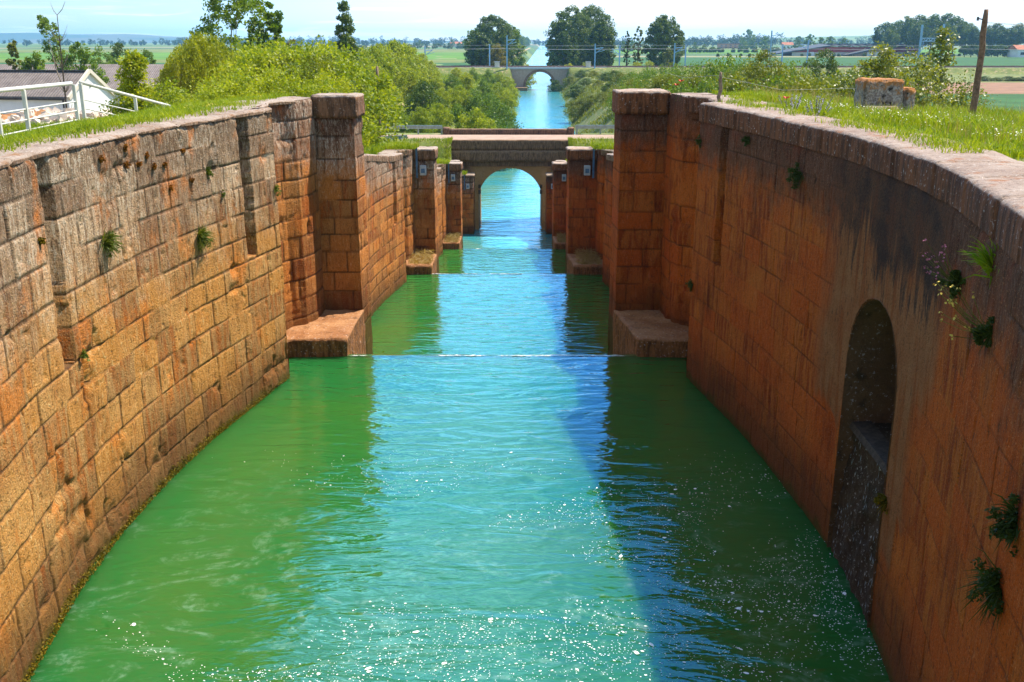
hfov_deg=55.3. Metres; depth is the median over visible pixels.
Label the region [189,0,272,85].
tree
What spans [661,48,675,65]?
brown bush
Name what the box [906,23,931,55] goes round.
grove tree
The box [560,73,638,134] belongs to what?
weeds
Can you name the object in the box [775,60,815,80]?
olive bush
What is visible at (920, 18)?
grove tree
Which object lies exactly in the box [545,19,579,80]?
canal tree
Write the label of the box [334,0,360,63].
slim poplar
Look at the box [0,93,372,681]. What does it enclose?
lock wall
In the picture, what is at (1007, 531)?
wall plant
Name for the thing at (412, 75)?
shrub
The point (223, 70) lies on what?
leafy shrub
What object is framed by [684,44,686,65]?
catenary mast
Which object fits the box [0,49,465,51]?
field
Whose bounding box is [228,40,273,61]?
leafy shrub
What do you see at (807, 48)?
catenary mast
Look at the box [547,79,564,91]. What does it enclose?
dark bush
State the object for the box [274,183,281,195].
wall weed
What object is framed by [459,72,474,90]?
bank shrub
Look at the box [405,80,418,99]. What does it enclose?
bank shrub
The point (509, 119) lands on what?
bank shrub
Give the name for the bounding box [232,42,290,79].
leafy shrub
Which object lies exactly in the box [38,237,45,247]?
wall weed
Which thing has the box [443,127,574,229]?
road bridge
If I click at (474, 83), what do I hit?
weeds
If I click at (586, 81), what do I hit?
dark bush
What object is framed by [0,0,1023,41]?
sky
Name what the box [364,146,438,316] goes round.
lock wall
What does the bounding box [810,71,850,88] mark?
olive bush
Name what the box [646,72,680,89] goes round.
olive bush
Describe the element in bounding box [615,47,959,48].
field
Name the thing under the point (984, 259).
grass tuft
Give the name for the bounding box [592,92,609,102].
olive bush
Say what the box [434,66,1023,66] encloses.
railway track
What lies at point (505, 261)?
water
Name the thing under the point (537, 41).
distant wood
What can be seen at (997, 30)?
grove tree
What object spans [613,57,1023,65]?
field
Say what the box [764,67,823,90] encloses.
olive bush
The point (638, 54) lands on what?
canal tree
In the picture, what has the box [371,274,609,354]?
water
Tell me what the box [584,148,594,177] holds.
gate guide
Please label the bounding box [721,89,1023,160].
grass
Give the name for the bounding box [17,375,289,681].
moss
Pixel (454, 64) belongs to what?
field
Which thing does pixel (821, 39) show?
plain tree
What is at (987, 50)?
hedge tree
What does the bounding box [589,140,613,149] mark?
grass
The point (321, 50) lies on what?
leafy shrub
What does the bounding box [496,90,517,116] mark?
bank shrub
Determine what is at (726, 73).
olive bush
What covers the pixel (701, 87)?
olive bush
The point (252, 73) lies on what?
leafy shrub
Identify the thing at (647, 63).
bank shrub
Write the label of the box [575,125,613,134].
guard rail
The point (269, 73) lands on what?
leafy shrub
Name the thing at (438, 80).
bank shrub
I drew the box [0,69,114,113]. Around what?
white building
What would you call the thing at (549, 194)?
lock wall
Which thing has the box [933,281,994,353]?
flowering plant
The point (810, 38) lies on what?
plain tree
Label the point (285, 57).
twiggy shrub
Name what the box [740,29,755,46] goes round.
plain tree
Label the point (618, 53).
catenary mast
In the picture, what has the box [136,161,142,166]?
moss cushion
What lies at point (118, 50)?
field tree
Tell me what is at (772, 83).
olive bush
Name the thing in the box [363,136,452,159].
grass
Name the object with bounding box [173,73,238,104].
leafy shrub
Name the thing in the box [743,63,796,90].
olive bush
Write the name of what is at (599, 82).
olive bush
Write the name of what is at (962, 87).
bush
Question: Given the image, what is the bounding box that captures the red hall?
[768,43,933,55]
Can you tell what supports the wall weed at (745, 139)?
attached to the lock wall at (804, 331)
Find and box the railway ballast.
[438,67,1023,67]
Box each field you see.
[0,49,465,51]
[0,52,465,59]
[0,60,467,62]
[0,63,470,65]
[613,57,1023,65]
[614,49,962,53]
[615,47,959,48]
[798,82,1023,93]
[914,94,1023,111]
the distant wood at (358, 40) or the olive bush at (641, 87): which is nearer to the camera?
the olive bush at (641, 87)
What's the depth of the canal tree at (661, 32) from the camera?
346.45 m
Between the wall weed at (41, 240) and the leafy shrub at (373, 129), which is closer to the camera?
the wall weed at (41, 240)
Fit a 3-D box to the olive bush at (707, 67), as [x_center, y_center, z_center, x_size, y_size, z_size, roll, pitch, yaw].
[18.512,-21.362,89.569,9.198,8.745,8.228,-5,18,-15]
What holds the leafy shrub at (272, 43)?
on the ground at (989, 72)
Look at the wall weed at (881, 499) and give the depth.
10.03 m
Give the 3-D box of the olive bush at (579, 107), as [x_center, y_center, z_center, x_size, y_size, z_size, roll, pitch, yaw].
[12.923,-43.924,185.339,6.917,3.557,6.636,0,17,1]
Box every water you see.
[29,356,889,681]
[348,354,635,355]
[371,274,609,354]
[439,249,565,273]
[463,46,575,248]
[833,444,879,605]
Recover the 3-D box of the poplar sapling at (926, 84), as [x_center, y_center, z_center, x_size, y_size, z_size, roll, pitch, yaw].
[15.041,-7.920,37.187,4.480,6.319,4.158,3,17,11]
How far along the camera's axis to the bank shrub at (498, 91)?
193.62 m
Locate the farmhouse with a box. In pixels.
[780,42,793,48]
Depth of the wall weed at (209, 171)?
14.98 m
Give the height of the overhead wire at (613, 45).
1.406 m
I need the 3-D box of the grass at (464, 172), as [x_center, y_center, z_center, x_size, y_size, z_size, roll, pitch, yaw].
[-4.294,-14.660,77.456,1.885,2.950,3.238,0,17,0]
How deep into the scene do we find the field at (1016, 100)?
170.09 m
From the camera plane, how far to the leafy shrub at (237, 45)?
57.21 m
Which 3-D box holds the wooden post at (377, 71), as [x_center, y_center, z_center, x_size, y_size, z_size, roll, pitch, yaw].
[-6.942,-11.257,50.965,0.238,5.888,0.245,0,17,0]
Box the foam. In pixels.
[96,273,884,681]
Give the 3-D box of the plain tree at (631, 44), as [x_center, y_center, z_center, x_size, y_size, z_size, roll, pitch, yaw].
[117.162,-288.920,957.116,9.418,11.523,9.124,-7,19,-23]
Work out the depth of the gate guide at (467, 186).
77.94 m
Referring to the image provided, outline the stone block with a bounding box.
[854,77,915,112]
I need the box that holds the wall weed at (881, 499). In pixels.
[873,493,887,517]
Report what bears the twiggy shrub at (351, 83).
on the ground at (989, 72)
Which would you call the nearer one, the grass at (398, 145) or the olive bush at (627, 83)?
the grass at (398, 145)
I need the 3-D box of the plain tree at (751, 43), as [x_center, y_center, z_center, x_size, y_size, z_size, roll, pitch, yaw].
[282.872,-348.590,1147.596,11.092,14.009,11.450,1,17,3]
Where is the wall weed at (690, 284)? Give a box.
[685,279,692,291]
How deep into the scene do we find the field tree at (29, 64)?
111.27 m
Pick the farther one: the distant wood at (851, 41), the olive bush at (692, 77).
the distant wood at (851, 41)
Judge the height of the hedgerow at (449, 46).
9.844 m
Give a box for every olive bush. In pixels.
[562,76,574,85]
[563,100,590,118]
[577,94,597,106]
[587,70,598,76]
[591,80,605,86]
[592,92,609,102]
[604,79,635,109]
[604,79,648,123]
[610,74,665,121]
[612,72,632,85]
[618,70,648,85]
[628,66,657,88]
[633,64,669,87]
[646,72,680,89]
[651,62,689,82]
[662,79,705,92]
[663,71,708,92]
[664,61,705,80]
[667,77,722,93]
[678,58,737,81]
[691,69,748,92]
[698,54,748,83]
[706,72,767,93]
[710,59,775,83]
[729,73,802,93]
[731,61,773,84]
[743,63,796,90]
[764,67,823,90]
[766,75,825,95]
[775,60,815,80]
[795,73,838,97]
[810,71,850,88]
[811,77,851,100]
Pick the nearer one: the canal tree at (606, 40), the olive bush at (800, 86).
the olive bush at (800, 86)
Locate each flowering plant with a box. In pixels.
[922,238,965,298]
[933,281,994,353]
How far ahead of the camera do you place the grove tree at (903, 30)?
653.92 m
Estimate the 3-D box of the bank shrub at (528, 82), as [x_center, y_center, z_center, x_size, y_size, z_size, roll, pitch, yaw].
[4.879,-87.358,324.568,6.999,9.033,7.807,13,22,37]
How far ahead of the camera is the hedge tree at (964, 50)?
625.43 m
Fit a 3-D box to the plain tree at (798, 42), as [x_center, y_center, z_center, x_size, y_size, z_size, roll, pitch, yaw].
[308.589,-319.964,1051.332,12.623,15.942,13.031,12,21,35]
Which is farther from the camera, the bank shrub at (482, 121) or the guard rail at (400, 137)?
the bank shrub at (482, 121)
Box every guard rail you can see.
[381,135,406,139]
[386,125,442,133]
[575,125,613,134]
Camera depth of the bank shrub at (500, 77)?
252.51 m
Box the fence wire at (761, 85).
[668,73,848,89]
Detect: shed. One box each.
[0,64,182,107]
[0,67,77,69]
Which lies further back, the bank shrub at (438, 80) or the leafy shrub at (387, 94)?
the bank shrub at (438, 80)
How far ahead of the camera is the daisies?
13.87 m
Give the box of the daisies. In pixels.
[804,99,1020,137]
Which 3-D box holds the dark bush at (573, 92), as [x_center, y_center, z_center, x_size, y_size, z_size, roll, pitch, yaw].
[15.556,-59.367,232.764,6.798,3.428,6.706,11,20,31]
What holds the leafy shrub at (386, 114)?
on the ground at (989, 72)
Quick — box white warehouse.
[1007,45,1023,56]
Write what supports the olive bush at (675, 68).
on the ground at (989, 72)
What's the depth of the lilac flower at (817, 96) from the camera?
14.19 m
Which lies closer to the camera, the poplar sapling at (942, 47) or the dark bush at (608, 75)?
the poplar sapling at (942, 47)
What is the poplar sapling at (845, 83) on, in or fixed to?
on the ground at (989, 72)
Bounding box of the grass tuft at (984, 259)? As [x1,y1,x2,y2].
[959,236,999,287]
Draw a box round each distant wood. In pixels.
[2,38,175,45]
[97,35,466,45]
[531,38,547,44]
[614,32,787,47]
[687,35,955,45]
[817,34,1023,44]
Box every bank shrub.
[357,55,389,94]
[359,45,402,92]
[365,42,409,101]
[388,112,413,132]
[396,68,408,100]
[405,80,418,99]
[407,107,436,132]
[426,102,454,132]
[428,76,444,96]
[435,87,453,110]
[441,73,464,93]
[442,102,477,129]
[445,85,472,115]
[450,67,462,82]
[455,107,497,128]
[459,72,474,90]
[459,87,492,128]
[464,67,481,81]
[470,77,496,101]
[474,110,513,169]
[478,92,514,128]
[478,97,523,128]
[479,69,495,83]
[488,82,510,115]
[494,72,506,86]
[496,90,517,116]
[499,77,516,91]
[505,84,520,106]
[519,64,536,87]
[644,61,654,65]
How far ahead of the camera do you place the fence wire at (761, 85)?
17.20 m
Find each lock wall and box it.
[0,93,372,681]
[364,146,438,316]
[427,146,462,256]
[450,160,474,233]
[545,160,565,233]
[552,161,566,248]
[565,146,613,288]
[607,88,1023,681]
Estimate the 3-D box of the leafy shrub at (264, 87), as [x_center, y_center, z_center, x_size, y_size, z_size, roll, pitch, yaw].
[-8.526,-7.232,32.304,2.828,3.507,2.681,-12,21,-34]
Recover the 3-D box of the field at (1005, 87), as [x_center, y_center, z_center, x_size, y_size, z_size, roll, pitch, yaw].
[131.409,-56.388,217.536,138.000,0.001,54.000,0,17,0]
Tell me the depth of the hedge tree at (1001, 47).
624.44 m
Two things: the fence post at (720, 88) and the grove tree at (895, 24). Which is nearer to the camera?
the fence post at (720, 88)
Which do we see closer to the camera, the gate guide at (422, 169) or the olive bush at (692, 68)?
the gate guide at (422, 169)
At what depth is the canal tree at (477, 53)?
335.03 m
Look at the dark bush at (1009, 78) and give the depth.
251.76 m
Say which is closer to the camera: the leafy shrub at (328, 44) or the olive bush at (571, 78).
the leafy shrub at (328, 44)
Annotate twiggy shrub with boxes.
[258,52,292,69]
[269,48,304,84]
[273,47,363,116]
[279,58,344,89]
[289,53,371,108]
[315,52,382,131]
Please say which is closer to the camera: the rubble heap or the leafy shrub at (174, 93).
the leafy shrub at (174, 93)
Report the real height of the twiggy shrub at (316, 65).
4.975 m
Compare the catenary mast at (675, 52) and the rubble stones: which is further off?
the catenary mast at (675, 52)
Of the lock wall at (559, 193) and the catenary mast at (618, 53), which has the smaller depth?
the lock wall at (559, 193)
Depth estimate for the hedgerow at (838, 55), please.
651.62 m
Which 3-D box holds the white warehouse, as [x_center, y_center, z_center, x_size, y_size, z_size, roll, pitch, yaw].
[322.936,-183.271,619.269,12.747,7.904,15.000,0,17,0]
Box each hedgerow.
[280,42,464,48]
[660,46,867,52]
[716,52,1006,56]
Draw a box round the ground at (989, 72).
[0,42,1023,161]
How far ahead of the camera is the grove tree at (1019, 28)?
702.33 m
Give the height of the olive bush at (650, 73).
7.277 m
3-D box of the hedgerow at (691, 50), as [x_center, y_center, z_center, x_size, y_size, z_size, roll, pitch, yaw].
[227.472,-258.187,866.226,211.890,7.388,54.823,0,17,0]
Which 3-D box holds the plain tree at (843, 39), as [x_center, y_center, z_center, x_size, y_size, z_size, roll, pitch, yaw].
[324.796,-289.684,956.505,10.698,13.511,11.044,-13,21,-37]
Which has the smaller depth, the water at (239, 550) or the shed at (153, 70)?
the water at (239, 550)
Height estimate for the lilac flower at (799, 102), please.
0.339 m
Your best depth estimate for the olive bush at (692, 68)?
115.64 m
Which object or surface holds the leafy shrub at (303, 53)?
on the ground at (989, 72)
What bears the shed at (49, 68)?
on the ground at (989, 72)
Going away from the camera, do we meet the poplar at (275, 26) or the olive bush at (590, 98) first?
the poplar at (275, 26)
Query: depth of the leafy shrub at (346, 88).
36.77 m
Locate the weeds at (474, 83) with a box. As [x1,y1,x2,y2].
[387,73,507,132]
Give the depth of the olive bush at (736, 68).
80.70 m
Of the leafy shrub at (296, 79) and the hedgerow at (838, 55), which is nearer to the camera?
the leafy shrub at (296, 79)
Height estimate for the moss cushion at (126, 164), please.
0.133 m
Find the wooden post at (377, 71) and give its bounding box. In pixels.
[376,66,380,142]
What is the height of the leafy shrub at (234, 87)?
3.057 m
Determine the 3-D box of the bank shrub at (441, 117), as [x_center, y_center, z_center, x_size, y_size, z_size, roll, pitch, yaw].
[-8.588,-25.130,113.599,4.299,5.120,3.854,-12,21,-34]
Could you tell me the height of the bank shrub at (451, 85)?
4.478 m
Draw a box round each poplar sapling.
[818,64,878,101]
[837,41,923,99]
[879,46,957,110]
[912,25,971,109]
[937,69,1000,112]
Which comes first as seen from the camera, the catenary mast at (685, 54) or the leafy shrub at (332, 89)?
the leafy shrub at (332, 89)
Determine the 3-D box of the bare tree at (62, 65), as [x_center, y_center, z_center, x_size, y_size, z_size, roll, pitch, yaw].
[-25.716,-13.270,56.643,1.205,12.139,0.677,-3,17,-9]
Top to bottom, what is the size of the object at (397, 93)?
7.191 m
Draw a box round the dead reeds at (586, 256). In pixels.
[574,248,601,264]
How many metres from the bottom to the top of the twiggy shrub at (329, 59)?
5.677 m
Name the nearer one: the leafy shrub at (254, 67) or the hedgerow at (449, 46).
the leafy shrub at (254, 67)
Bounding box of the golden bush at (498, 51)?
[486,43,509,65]
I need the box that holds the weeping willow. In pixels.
[153,31,239,106]
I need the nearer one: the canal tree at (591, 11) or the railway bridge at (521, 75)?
the railway bridge at (521, 75)
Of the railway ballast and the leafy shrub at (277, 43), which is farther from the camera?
the railway ballast
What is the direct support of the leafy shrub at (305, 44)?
on the ground at (989, 72)
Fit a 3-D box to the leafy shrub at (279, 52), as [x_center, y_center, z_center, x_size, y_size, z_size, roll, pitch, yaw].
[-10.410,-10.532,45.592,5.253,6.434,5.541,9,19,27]
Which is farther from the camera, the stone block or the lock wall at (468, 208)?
the lock wall at (468, 208)
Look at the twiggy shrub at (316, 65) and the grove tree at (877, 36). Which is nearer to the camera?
the twiggy shrub at (316, 65)
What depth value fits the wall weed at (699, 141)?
17.10 m
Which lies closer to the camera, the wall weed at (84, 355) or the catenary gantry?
the wall weed at (84, 355)
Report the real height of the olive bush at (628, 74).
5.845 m
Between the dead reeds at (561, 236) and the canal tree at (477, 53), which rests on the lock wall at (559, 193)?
the dead reeds at (561, 236)
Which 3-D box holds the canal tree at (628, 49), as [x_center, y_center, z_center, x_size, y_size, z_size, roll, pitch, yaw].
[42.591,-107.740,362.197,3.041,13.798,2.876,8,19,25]
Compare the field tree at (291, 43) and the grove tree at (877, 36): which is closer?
the field tree at (291, 43)
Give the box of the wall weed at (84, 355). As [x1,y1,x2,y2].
[80,349,90,361]
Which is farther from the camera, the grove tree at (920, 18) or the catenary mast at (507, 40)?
the grove tree at (920, 18)
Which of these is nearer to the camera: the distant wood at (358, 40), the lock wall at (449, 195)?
the lock wall at (449, 195)
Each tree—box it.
[5,39,22,69]
[18,50,45,69]
[36,15,67,69]
[44,2,71,109]
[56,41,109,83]
[85,45,116,63]
[98,49,166,115]
[106,42,129,63]
[140,48,156,63]
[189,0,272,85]
[286,39,300,49]
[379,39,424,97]
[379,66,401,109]
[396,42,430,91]
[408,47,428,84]
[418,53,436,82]
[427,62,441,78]
[462,28,478,62]
[465,32,494,65]
[466,14,517,65]
[499,24,526,65]
[543,4,594,65]
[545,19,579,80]
[572,3,618,64]
[585,21,615,65]
[618,41,626,51]
[623,31,630,65]
[629,40,636,50]
[632,26,643,65]
[642,14,685,65]
[692,42,698,49]
[737,48,788,89]
[738,37,747,47]
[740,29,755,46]
[748,38,757,49]
[759,36,768,49]
[792,36,804,46]
[802,48,841,85]
[803,34,816,45]
[814,37,825,44]
[826,36,834,46]
[838,38,849,46]
[872,22,897,44]
[879,29,900,51]
[890,20,904,46]
[895,16,922,53]
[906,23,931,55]
[913,14,929,23]
[920,14,942,50]
[926,13,959,51]
[930,21,956,56]
[948,15,972,52]
[957,23,976,46]
[958,46,969,56]
[967,26,987,54]
[967,44,978,56]
[978,29,993,46]
[984,45,990,56]
[986,24,1005,45]
[987,46,996,56]
[994,44,1005,56]
[995,27,1014,54]
[1000,45,1009,56]
[1003,29,1019,44]
[1009,23,1023,44]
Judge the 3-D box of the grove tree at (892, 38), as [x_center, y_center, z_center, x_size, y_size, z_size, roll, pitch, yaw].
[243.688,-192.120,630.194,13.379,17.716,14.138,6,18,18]
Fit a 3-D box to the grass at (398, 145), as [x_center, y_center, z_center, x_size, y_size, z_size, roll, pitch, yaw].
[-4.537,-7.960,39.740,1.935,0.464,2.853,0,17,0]
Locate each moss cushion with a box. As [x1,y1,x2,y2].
[99,155,105,162]
[123,143,128,152]
[124,161,130,168]
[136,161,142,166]
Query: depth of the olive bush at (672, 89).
61.80 m
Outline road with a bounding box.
[381,135,613,139]
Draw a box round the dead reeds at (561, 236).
[556,232,565,244]
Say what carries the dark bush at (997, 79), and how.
on the ground at (989, 72)
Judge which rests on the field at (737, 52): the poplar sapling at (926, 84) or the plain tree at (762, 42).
the plain tree at (762, 42)
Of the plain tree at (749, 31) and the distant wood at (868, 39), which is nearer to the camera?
the plain tree at (749, 31)
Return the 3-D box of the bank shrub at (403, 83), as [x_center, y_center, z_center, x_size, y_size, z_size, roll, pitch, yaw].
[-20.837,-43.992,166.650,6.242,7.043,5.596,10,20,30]
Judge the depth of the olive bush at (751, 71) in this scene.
72.91 m
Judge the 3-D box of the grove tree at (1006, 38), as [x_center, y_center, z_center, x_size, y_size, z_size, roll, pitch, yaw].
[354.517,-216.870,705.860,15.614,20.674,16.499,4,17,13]
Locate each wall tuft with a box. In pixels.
[101,227,125,259]
[195,224,215,252]
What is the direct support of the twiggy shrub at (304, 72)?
on the ground at (989, 72)
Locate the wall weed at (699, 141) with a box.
[695,134,701,148]
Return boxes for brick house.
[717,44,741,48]
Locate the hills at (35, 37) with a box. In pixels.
[0,33,461,42]
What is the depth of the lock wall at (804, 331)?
11.50 m
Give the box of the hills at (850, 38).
[541,35,1022,44]
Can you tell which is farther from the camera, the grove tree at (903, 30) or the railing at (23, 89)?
the grove tree at (903, 30)
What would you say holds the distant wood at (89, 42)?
on the ground at (989, 72)
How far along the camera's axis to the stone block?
17.49 m
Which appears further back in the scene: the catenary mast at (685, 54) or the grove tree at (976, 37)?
the grove tree at (976, 37)
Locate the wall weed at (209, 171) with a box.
[206,166,213,180]
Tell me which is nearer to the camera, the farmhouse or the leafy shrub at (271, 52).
the leafy shrub at (271, 52)
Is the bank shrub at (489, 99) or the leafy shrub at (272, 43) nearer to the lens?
the leafy shrub at (272, 43)
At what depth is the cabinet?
308.26 m
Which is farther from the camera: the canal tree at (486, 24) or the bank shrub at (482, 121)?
the canal tree at (486, 24)
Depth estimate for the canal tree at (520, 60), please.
381.44 m
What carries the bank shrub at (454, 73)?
on the ground at (989, 72)
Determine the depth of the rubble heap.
45.30 m
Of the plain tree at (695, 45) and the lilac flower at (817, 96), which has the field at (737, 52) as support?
the plain tree at (695, 45)
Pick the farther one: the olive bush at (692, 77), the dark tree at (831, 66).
the dark tree at (831, 66)
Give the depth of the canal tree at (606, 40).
338.13 m
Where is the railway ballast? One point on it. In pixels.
(897, 67)
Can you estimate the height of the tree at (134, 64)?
6.092 m
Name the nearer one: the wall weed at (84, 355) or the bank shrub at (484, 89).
the wall weed at (84, 355)
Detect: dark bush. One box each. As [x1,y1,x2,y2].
[400,79,446,118]
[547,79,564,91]
[563,84,584,98]
[573,70,588,77]
[578,78,593,85]
[596,72,613,81]
[600,82,618,92]
[605,70,623,82]
[981,76,993,80]
[990,77,1003,80]
[1001,76,1018,80]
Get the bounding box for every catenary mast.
[506,35,515,68]
[594,44,604,68]
[610,46,620,65]
[673,43,682,67]
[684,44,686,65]
[769,31,780,59]
[801,40,808,61]
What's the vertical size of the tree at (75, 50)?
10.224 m
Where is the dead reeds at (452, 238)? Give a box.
[443,232,462,242]
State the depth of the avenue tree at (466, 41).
410.38 m
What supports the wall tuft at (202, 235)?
attached to the lock wall at (175, 332)
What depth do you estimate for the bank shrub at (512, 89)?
232.44 m
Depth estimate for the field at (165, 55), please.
687.40 m
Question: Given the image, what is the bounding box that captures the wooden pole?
[969,9,988,115]
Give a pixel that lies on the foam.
(588, 609)
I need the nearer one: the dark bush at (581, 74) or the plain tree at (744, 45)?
the dark bush at (581, 74)
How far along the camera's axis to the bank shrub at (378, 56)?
143.62 m
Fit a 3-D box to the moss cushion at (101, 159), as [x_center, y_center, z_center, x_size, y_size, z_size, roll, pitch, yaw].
[-5.002,-2.217,11.925,0.093,0.114,0.121,0,17,0]
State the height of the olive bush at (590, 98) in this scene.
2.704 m
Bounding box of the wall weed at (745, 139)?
[741,135,749,145]
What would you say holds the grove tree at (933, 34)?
on the ground at (989, 72)
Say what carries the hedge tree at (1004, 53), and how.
on the ground at (989, 72)
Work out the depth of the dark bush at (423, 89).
123.74 m
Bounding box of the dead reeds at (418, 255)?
[408,246,436,264]
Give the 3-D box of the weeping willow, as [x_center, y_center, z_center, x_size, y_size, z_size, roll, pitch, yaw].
[-15.803,-11.576,50.897,5.717,8.695,5.805,0,17,0]
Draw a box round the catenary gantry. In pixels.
[917,24,944,66]
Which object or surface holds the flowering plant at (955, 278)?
attached to the lock wall at (804, 331)
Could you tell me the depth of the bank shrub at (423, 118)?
109.00 m
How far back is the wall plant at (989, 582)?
6.08 m
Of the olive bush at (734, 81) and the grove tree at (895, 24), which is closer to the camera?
the olive bush at (734, 81)
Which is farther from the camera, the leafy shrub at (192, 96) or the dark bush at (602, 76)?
the dark bush at (602, 76)
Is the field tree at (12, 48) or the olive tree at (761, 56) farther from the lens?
the field tree at (12, 48)
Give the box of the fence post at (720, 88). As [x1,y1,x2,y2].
[717,72,722,101]
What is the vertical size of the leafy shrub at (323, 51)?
8.942 m
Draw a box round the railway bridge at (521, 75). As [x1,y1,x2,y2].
[486,67,606,90]
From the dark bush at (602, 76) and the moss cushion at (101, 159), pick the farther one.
the dark bush at (602, 76)
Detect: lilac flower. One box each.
[779,93,802,108]
[804,95,833,114]
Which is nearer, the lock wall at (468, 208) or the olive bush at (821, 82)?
the olive bush at (821, 82)
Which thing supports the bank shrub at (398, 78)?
on the ground at (989, 72)
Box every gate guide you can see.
[415,148,425,177]
[448,164,454,182]
[464,175,468,189]
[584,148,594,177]
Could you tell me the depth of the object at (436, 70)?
240.80 m
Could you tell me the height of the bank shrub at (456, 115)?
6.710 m
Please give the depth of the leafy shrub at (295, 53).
43.01 m
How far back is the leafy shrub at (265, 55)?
42.29 m
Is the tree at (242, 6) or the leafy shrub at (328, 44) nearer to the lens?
the leafy shrub at (328, 44)
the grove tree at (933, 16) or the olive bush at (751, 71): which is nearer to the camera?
the olive bush at (751, 71)
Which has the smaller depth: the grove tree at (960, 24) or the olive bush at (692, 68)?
the olive bush at (692, 68)
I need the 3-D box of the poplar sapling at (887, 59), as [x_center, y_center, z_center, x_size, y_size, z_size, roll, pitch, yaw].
[13.589,-8.124,36.194,4.492,5.733,4.331,9,19,26]
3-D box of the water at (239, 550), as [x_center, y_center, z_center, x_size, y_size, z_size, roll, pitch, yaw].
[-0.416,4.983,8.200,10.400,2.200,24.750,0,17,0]
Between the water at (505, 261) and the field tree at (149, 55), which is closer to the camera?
the water at (505, 261)
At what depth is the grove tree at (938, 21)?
652.61 m
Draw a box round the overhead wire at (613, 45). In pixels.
[62,45,1023,49]
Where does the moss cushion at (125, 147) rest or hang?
attached to the lock wall at (175, 332)
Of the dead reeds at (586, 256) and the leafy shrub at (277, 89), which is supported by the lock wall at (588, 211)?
the dead reeds at (586, 256)
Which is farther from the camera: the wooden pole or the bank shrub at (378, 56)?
the bank shrub at (378, 56)
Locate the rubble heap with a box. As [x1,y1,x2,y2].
[1,109,96,121]
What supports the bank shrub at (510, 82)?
on the ground at (989, 72)
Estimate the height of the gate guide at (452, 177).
1.275 m
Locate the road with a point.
(498, 137)
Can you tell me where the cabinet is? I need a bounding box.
[586,61,590,66]
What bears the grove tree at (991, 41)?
on the ground at (989, 72)
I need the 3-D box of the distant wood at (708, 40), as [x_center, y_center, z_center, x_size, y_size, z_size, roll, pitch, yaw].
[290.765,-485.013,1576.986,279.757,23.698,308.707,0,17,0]
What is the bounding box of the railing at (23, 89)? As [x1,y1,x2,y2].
[0,81,172,137]
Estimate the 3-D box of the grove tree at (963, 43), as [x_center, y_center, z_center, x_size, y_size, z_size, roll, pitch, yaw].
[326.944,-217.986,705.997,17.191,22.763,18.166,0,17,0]
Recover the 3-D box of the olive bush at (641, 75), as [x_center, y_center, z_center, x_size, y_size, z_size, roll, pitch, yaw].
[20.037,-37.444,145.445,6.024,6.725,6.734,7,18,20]
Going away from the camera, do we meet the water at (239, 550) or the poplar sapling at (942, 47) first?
the water at (239, 550)
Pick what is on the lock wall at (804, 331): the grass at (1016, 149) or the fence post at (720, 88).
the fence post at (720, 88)
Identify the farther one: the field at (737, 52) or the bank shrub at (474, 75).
the field at (737, 52)
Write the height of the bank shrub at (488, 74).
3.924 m
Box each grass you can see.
[0,91,292,151]
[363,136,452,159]
[377,139,419,149]
[436,157,450,163]
[446,137,467,174]
[568,136,613,146]
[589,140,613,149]
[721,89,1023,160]
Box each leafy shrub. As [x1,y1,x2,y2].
[143,76,204,108]
[161,77,218,101]
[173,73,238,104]
[197,45,250,91]
[198,46,255,95]
[201,49,281,96]
[204,68,266,98]
[208,37,260,62]
[213,48,289,97]
[219,68,274,96]
[225,42,291,84]
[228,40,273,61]
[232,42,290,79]
[245,64,299,94]
[247,67,318,97]
[248,42,354,91]
[256,34,280,55]
[256,44,292,63]
[263,37,292,58]
[277,45,323,84]
[277,63,336,96]
[283,47,386,145]
[292,68,347,92]
[298,39,314,50]
[303,42,385,122]
[307,34,371,85]
[309,40,401,143]
[309,66,374,150]
[314,39,386,135]
[327,42,413,145]
[329,41,395,136]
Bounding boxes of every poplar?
[248,1,284,48]
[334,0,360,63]
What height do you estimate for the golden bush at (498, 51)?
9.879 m
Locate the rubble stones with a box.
[1,106,111,124]
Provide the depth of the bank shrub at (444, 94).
141.41 m

